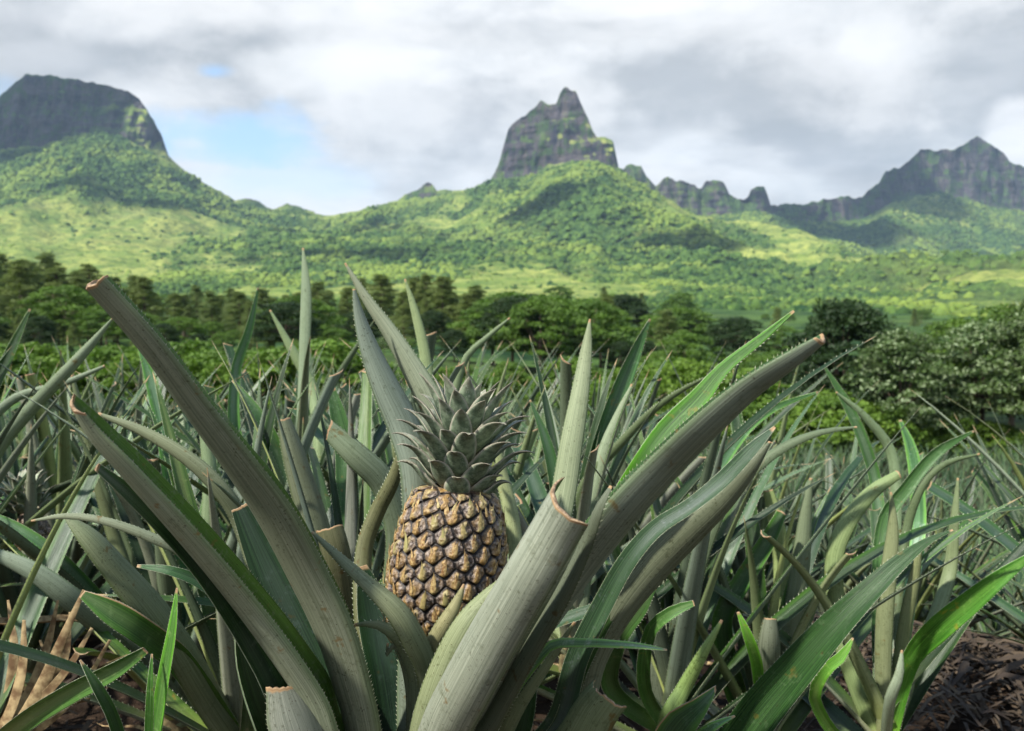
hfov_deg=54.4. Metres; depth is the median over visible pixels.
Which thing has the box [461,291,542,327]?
broadleaf tree
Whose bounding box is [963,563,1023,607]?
pineapple plant
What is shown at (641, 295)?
casuarina tree
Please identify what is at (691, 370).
shrub
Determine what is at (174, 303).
casuarina tree
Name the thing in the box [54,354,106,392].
shrub
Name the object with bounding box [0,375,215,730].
pineapple plant
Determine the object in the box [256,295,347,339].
broadleaf tree
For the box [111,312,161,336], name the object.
broadleaf tree
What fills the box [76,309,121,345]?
broadleaf tree
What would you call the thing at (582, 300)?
broadleaf tree
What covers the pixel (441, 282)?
casuarina tree
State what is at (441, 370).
shrub
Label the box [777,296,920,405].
broadleaf tree
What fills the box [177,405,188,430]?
pineapple plant
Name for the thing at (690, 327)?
broadleaf tree
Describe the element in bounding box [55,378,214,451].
pineapple plant
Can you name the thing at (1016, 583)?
pineapple plant
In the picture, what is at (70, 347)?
broadleaf tree
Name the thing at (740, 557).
pineapple plant
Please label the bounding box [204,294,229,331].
casuarina tree
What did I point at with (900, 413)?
shrub
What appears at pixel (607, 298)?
casuarina tree
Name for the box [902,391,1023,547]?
pineapple plant
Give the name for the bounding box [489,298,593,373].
broadleaf tree
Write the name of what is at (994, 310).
broadleaf tree
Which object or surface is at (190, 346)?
shrub
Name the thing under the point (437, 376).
shrub
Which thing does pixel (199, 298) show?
casuarina tree
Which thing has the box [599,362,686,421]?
shrub
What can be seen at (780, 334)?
broadleaf tree
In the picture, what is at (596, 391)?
shrub
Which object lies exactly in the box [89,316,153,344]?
broadleaf tree
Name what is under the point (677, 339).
broadleaf tree
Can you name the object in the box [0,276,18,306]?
casuarina tree
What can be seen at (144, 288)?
casuarina tree
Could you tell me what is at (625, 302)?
broadleaf tree
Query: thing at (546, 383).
shrub
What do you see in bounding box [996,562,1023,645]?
pineapple plant
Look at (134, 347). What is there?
shrub
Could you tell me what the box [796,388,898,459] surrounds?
shrub
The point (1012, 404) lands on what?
broadleaf tree
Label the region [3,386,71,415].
pineapple plant
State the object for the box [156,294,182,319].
broadleaf tree
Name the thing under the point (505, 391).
pineapple plant
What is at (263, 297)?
casuarina tree
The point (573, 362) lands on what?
shrub
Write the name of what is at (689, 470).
pineapple plant
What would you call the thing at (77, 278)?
casuarina tree
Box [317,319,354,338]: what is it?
broadleaf tree
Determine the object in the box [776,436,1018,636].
pineapple plant
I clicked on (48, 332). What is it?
broadleaf tree
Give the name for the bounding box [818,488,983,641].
pineapple plant
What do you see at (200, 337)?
broadleaf tree
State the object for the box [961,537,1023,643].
pineapple plant
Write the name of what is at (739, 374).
shrub
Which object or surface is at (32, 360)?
shrub
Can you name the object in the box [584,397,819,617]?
pineapple plant
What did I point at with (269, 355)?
shrub
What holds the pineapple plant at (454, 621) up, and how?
on the ground
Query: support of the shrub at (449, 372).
on the ground
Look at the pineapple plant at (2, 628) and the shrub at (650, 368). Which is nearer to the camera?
the pineapple plant at (2, 628)
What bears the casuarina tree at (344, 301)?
on the mountains at (44, 110)
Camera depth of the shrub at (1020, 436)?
33.19 m
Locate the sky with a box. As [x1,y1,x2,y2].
[0,0,1023,214]
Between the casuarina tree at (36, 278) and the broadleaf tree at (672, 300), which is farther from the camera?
the broadleaf tree at (672, 300)
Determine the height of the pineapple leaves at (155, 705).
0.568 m
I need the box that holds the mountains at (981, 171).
[623,136,1023,256]
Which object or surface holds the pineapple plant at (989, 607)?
on the ground
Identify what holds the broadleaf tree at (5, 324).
on the mountains at (44, 110)
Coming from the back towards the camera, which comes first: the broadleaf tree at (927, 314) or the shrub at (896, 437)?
the broadleaf tree at (927, 314)
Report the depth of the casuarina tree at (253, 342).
67.77 m
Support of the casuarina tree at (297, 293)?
on the mountains at (44, 110)
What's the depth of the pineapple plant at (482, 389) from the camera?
4.00 m
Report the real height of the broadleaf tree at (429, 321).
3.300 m
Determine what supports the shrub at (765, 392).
on the ground
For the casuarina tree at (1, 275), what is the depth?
106.44 m
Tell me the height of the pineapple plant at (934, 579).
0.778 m
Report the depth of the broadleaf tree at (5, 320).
72.39 m
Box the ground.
[52,355,1023,730]
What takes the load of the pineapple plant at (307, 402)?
on the ground
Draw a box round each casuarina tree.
[0,253,13,295]
[0,258,49,339]
[0,262,14,319]
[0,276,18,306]
[0,296,10,343]
[4,323,23,343]
[7,261,50,338]
[9,313,32,344]
[35,252,64,285]
[38,266,76,329]
[50,308,71,344]
[55,270,94,341]
[63,321,83,346]
[65,262,104,331]
[75,300,99,341]
[95,276,129,341]
[112,275,151,337]
[119,276,172,338]
[146,296,169,320]
[162,292,190,326]
[172,294,197,333]
[181,305,197,335]
[185,285,207,332]
[195,290,230,336]
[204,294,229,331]
[215,290,258,337]
[221,287,240,330]
[236,288,271,327]
[236,331,248,349]
[238,300,258,337]
[248,327,262,350]
[259,328,277,348]
[290,292,300,311]
[311,281,340,331]
[323,289,337,326]
[335,287,353,329]
[350,278,377,328]
[360,301,371,322]
[365,273,407,336]
[374,284,398,328]
[389,291,415,340]
[398,277,423,334]
[405,273,434,335]
[413,297,438,336]
[420,276,464,337]
[436,276,464,329]
[445,295,467,338]
[450,293,473,338]
[451,285,488,340]
[594,293,627,356]
[600,286,607,296]
[635,292,646,323]
[649,309,690,351]
[769,307,782,330]
[908,308,920,325]
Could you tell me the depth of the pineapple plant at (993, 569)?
3.54 m
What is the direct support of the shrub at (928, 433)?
on the ground
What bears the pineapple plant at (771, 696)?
on the ground
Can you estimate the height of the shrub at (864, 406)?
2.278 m
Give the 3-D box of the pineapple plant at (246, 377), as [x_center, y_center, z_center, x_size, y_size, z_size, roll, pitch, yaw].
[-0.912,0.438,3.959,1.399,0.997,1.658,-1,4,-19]
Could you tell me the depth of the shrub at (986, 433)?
34.01 m
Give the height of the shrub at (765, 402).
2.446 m
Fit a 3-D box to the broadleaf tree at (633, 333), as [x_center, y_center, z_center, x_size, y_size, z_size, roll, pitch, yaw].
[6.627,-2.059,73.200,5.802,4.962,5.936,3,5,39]
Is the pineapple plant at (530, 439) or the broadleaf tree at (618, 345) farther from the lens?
the broadleaf tree at (618, 345)
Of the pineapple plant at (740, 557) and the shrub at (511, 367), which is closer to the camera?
the pineapple plant at (740, 557)
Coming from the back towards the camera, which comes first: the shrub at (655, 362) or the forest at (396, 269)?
the forest at (396, 269)
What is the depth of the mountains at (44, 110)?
1789.11 m
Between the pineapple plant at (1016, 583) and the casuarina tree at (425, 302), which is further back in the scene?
the casuarina tree at (425, 302)
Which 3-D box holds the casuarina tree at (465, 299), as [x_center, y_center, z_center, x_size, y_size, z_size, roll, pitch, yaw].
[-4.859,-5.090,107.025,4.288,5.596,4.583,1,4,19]
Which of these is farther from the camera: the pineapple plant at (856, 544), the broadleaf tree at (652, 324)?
the broadleaf tree at (652, 324)
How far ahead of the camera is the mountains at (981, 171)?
3164.43 m
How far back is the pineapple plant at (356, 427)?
4.62 m
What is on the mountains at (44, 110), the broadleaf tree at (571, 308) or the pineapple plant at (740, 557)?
the broadleaf tree at (571, 308)
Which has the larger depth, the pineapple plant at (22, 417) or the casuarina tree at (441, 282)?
the casuarina tree at (441, 282)
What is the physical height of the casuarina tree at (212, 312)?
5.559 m
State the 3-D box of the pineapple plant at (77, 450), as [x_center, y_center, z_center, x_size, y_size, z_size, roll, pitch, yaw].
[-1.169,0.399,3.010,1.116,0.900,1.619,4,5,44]
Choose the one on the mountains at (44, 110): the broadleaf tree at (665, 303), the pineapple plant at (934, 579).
the broadleaf tree at (665, 303)
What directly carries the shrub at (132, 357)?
on the ground
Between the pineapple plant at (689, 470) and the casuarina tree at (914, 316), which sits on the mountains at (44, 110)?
the casuarina tree at (914, 316)
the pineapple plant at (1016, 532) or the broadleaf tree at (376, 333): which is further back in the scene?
the broadleaf tree at (376, 333)
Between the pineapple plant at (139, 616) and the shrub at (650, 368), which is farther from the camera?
the shrub at (650, 368)
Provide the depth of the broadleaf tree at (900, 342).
33.31 m
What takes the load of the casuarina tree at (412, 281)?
on the mountains at (44, 110)
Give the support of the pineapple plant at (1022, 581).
on the ground
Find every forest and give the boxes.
[0,130,1023,316]
[688,191,1023,256]
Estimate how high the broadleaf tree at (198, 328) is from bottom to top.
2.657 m
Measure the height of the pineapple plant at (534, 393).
0.978 m
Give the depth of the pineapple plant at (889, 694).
1.76 m
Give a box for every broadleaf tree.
[0,313,14,338]
[0,317,13,323]
[9,303,66,344]
[16,315,58,344]
[17,285,96,344]
[61,305,110,344]
[66,345,73,352]
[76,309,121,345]
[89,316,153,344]
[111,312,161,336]
[155,323,183,342]
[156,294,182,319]
[156,316,210,341]
[188,333,213,345]
[201,321,231,344]
[206,332,237,348]
[225,330,240,343]
[245,301,325,345]
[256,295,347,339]
[256,321,293,346]
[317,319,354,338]
[317,328,356,342]
[334,310,382,337]
[377,337,389,354]
[408,310,454,354]
[408,340,416,346]
[435,329,472,361]
[446,301,510,364]
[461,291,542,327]
[470,295,551,362]
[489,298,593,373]
[519,294,603,369]
[536,322,593,358]
[539,295,592,318]
[541,286,574,298]
[555,297,632,350]
[564,299,638,352]
[588,305,646,367]
[595,293,631,315]
[599,294,653,331]
[601,341,631,368]
[624,340,661,364]
[632,316,689,341]
[640,306,718,345]
[640,351,689,362]
[655,299,688,316]
[655,331,727,372]
[665,292,699,317]
[682,318,713,349]
[697,325,742,353]
[706,317,776,352]
[734,353,760,370]
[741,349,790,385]
[758,326,804,352]
[760,313,770,319]
[775,353,848,391]
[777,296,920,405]
[783,313,796,320]
[840,327,962,448]
[857,327,923,392]
[906,342,993,413]
[911,309,934,322]
[915,315,1004,398]
[920,318,1023,420]
[952,303,1020,427]
[972,298,1023,415]
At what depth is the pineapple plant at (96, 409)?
3.57 m
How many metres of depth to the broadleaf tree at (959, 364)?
36.15 m
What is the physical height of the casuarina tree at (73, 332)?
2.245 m
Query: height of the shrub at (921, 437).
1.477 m
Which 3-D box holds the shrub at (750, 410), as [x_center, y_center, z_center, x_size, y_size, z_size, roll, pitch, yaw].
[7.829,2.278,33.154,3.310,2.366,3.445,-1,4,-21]
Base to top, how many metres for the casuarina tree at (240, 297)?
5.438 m
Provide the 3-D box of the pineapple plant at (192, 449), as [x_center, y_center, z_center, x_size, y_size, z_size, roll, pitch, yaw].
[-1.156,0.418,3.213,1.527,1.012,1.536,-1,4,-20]
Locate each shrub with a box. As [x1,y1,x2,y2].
[0,341,56,413]
[0,341,98,404]
[0,351,85,410]
[45,362,137,410]
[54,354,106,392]
[86,350,177,413]
[87,343,133,395]
[107,345,200,391]
[130,337,224,391]
[158,349,265,404]
[176,357,267,411]
[199,346,346,408]
[199,347,285,399]
[256,354,340,408]
[262,338,405,409]
[296,338,360,385]
[433,367,448,379]
[434,374,443,388]
[440,366,488,391]
[478,375,512,402]
[484,361,530,396]
[507,375,529,397]
[520,368,573,411]
[522,355,603,406]
[586,378,653,421]
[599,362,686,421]
[632,356,719,430]
[634,356,695,401]
[667,368,795,439]
[669,371,776,404]
[709,401,781,455]
[753,397,832,459]
[769,390,884,458]
[772,405,848,460]
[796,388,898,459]
[827,403,892,458]
[868,402,942,459]
[870,401,903,451]
[904,420,936,451]
[911,421,959,450]
[917,414,986,454]
[922,416,993,458]
[964,420,1014,455]
[987,424,1021,451]
[994,433,1023,458]
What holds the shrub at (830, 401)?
on the ground
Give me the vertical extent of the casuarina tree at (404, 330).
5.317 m
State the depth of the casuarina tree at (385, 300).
116.09 m
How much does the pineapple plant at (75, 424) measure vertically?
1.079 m
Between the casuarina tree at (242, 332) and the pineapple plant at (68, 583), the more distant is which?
the casuarina tree at (242, 332)
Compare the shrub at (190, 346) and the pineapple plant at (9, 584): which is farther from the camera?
the shrub at (190, 346)
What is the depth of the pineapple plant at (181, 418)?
3.98 m
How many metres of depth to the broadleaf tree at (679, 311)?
104.12 m
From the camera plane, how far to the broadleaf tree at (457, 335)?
59.87 m
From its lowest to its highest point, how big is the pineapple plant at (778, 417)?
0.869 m
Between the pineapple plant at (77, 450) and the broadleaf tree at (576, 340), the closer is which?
the pineapple plant at (77, 450)
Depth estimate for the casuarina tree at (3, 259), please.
130.18 m
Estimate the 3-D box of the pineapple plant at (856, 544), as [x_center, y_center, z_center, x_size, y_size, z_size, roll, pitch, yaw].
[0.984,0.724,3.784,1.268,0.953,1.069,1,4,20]
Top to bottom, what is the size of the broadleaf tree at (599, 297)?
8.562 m
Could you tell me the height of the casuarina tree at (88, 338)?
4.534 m
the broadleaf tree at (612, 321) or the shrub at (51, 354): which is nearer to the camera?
the shrub at (51, 354)
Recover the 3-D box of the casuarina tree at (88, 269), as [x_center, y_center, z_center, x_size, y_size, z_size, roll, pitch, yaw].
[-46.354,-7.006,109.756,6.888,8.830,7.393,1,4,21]
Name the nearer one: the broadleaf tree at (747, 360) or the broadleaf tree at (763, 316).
the broadleaf tree at (747, 360)
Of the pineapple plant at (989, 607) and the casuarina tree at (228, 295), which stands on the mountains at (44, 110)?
the casuarina tree at (228, 295)
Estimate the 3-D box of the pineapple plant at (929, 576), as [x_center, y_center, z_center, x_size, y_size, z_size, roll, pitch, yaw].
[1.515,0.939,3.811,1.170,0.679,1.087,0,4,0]
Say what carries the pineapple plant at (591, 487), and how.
on the ground
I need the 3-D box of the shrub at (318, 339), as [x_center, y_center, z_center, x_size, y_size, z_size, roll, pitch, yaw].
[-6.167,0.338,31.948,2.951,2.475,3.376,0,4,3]
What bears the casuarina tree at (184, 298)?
on the mountains at (44, 110)
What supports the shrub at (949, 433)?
on the ground
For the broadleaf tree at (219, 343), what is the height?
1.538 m
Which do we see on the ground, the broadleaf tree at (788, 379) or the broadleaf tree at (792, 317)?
the broadleaf tree at (788, 379)
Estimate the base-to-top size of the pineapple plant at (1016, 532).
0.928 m
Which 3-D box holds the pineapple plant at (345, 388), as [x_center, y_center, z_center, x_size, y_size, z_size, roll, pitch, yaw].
[-0.376,0.349,2.902,1.557,0.823,1.172,0,4,0]
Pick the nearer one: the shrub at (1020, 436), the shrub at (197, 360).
the shrub at (197, 360)
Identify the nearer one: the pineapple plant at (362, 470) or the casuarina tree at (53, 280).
the pineapple plant at (362, 470)
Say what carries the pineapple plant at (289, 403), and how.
on the ground
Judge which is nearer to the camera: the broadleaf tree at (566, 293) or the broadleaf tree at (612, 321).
the broadleaf tree at (612, 321)
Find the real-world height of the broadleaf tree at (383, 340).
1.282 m
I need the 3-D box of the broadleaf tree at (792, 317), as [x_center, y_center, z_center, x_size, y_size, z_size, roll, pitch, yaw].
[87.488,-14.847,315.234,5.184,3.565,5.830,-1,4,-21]
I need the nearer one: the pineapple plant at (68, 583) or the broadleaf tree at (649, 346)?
the pineapple plant at (68, 583)
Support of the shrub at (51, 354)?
on the ground
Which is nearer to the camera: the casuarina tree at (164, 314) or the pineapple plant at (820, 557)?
the pineapple plant at (820, 557)
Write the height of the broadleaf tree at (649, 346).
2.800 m
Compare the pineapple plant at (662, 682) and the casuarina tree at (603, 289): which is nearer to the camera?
the pineapple plant at (662, 682)
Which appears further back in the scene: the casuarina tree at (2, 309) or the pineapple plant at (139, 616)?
the casuarina tree at (2, 309)
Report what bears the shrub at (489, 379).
on the ground
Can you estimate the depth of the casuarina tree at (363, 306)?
109.99 m
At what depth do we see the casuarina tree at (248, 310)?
99.36 m
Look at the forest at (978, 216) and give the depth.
2907.77 m
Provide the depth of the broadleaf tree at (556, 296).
90.29 m
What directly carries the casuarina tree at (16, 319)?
on the mountains at (44, 110)
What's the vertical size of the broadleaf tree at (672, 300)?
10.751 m
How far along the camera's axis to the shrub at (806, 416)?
32.63 m
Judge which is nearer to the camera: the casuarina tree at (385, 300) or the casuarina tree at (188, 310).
the casuarina tree at (188, 310)
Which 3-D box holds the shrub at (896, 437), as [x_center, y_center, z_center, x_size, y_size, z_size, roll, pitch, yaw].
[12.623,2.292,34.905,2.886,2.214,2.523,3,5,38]
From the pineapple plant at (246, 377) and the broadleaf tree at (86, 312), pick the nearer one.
the pineapple plant at (246, 377)
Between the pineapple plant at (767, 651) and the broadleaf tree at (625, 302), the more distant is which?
the broadleaf tree at (625, 302)
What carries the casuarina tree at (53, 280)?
on the mountains at (44, 110)
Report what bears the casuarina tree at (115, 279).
on the mountains at (44, 110)
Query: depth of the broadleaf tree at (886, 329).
43.82 m
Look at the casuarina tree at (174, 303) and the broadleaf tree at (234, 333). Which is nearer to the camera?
the broadleaf tree at (234, 333)
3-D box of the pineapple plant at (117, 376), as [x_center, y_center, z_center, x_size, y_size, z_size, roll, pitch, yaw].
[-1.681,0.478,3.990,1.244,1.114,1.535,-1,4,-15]
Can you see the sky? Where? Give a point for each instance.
(323, 107)
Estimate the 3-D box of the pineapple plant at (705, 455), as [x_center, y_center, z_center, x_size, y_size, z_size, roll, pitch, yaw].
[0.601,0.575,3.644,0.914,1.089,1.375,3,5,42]
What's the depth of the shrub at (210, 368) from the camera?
26.51 m
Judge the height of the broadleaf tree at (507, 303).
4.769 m
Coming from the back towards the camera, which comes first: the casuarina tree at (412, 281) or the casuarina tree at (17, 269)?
the casuarina tree at (412, 281)
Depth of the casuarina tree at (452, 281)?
114.75 m
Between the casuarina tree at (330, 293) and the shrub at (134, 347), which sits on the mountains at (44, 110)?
the casuarina tree at (330, 293)
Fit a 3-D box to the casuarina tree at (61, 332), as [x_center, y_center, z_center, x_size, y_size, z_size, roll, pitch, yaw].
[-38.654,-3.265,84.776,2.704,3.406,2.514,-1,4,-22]
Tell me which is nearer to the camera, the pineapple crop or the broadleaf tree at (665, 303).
the pineapple crop
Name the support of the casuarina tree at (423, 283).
on the mountains at (44, 110)
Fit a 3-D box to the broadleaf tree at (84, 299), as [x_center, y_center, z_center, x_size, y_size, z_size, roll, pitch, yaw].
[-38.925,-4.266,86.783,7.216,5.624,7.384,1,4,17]
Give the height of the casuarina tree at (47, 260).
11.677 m
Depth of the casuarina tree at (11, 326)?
83.37 m
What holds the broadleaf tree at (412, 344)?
on the mountains at (44, 110)
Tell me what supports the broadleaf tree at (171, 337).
on the mountains at (44, 110)
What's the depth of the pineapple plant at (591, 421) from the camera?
3.18 m
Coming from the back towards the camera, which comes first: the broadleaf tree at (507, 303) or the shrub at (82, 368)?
the broadleaf tree at (507, 303)
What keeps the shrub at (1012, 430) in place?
on the ground
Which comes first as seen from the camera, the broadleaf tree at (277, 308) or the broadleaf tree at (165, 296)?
the broadleaf tree at (277, 308)
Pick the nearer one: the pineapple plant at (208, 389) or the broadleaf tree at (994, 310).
the pineapple plant at (208, 389)
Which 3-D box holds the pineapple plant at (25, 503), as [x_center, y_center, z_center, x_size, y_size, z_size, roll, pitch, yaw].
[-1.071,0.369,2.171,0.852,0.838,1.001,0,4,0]
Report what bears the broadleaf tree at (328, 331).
on the mountains at (44, 110)
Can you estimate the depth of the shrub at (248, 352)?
29.75 m
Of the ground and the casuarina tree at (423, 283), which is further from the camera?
the casuarina tree at (423, 283)
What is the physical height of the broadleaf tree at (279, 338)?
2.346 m
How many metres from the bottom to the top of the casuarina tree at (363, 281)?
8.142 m
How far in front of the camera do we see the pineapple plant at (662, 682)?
1.69 m
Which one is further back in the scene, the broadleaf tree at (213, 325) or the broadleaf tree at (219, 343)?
the broadleaf tree at (213, 325)
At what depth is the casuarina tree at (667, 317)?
77.59 m
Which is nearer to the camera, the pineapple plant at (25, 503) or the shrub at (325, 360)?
the pineapple plant at (25, 503)
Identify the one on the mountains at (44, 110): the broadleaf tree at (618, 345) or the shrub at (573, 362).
the broadleaf tree at (618, 345)
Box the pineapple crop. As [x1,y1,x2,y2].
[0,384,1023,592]
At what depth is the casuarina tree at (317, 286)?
103.42 m
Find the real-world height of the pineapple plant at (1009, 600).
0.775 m
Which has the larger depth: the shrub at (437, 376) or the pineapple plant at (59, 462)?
the shrub at (437, 376)
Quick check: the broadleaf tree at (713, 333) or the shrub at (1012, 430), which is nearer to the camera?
the shrub at (1012, 430)
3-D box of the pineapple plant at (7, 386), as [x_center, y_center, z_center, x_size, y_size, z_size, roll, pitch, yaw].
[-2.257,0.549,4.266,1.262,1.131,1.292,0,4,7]
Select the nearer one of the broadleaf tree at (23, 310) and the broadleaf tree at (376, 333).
the broadleaf tree at (376, 333)
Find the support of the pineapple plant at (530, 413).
on the ground
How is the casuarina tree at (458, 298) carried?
on the mountains at (44, 110)
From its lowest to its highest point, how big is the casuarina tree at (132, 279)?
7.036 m
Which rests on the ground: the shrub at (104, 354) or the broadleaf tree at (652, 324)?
the shrub at (104, 354)
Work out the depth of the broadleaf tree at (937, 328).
44.94 m
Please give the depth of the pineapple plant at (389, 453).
2.47 m
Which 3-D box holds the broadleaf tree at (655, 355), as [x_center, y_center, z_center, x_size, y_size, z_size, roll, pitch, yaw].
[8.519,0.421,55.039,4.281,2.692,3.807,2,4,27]
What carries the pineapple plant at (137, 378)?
on the ground
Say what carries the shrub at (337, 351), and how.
on the ground
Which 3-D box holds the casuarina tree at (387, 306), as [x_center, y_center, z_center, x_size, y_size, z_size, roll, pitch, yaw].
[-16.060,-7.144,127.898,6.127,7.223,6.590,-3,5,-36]
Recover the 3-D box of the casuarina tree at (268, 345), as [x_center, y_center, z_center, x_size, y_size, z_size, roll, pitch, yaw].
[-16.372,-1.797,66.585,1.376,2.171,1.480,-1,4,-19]
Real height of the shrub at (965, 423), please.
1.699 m
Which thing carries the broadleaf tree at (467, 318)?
on the mountains at (44, 110)
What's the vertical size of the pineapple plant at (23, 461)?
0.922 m
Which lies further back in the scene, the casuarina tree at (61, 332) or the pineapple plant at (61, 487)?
the casuarina tree at (61, 332)
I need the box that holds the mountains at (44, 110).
[0,74,1023,387]
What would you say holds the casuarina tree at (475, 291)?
on the mountains at (44, 110)
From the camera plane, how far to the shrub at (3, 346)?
27.85 m
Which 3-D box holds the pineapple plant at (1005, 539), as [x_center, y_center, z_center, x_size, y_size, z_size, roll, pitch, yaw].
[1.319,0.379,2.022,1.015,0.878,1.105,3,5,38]
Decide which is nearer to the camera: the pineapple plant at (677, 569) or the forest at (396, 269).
the pineapple plant at (677, 569)
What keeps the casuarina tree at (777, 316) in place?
on the mountains at (44, 110)
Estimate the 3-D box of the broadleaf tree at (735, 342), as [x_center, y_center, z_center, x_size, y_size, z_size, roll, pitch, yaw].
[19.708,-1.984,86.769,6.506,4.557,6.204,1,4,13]
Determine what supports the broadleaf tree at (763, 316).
on the mountains at (44, 110)
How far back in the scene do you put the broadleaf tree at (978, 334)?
34.23 m
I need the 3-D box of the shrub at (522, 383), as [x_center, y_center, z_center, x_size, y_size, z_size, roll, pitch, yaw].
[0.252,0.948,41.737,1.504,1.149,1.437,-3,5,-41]
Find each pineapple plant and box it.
[0,248,506,580]
[0,309,249,624]
[0,338,522,730]
[0,339,254,654]
[0,350,331,730]
[0,359,249,729]
[0,362,218,635]
[0,365,136,638]
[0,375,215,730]
[0,454,26,586]
[0,479,107,516]
[1,365,114,446]
[3,340,328,566]
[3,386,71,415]
[4,352,240,448]
[5,343,590,627]
[6,353,292,602]
[10,352,227,521]
[23,357,100,440]
[53,375,137,450]
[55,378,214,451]
[70,263,825,730]
[70,344,626,506]
[72,344,544,525]
[74,348,360,460]
[75,331,674,581]
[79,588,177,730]
[95,343,512,549]
[99,279,873,680]
[117,344,284,520]
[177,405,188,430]
[210,342,1023,730]
[273,357,540,482]
[287,348,757,684]
[297,348,494,433]
[317,338,794,538]
[342,337,886,668]
[373,342,517,432]
[496,378,832,510]
[500,387,647,455]
[501,339,841,579]
[582,405,1021,730]
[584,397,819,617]
[626,348,971,636]
[655,529,952,730]
[672,368,1023,730]
[682,448,814,630]
[741,455,871,611]
[756,420,1023,635]
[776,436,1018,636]
[778,406,1023,651]
[795,478,1023,640]
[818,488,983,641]
[856,532,1017,637]
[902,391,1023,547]
[922,433,1023,643]
[928,560,1023,642]
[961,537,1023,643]
[962,520,1023,630]
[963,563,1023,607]
[984,506,1023,627]
[992,506,1023,589]
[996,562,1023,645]

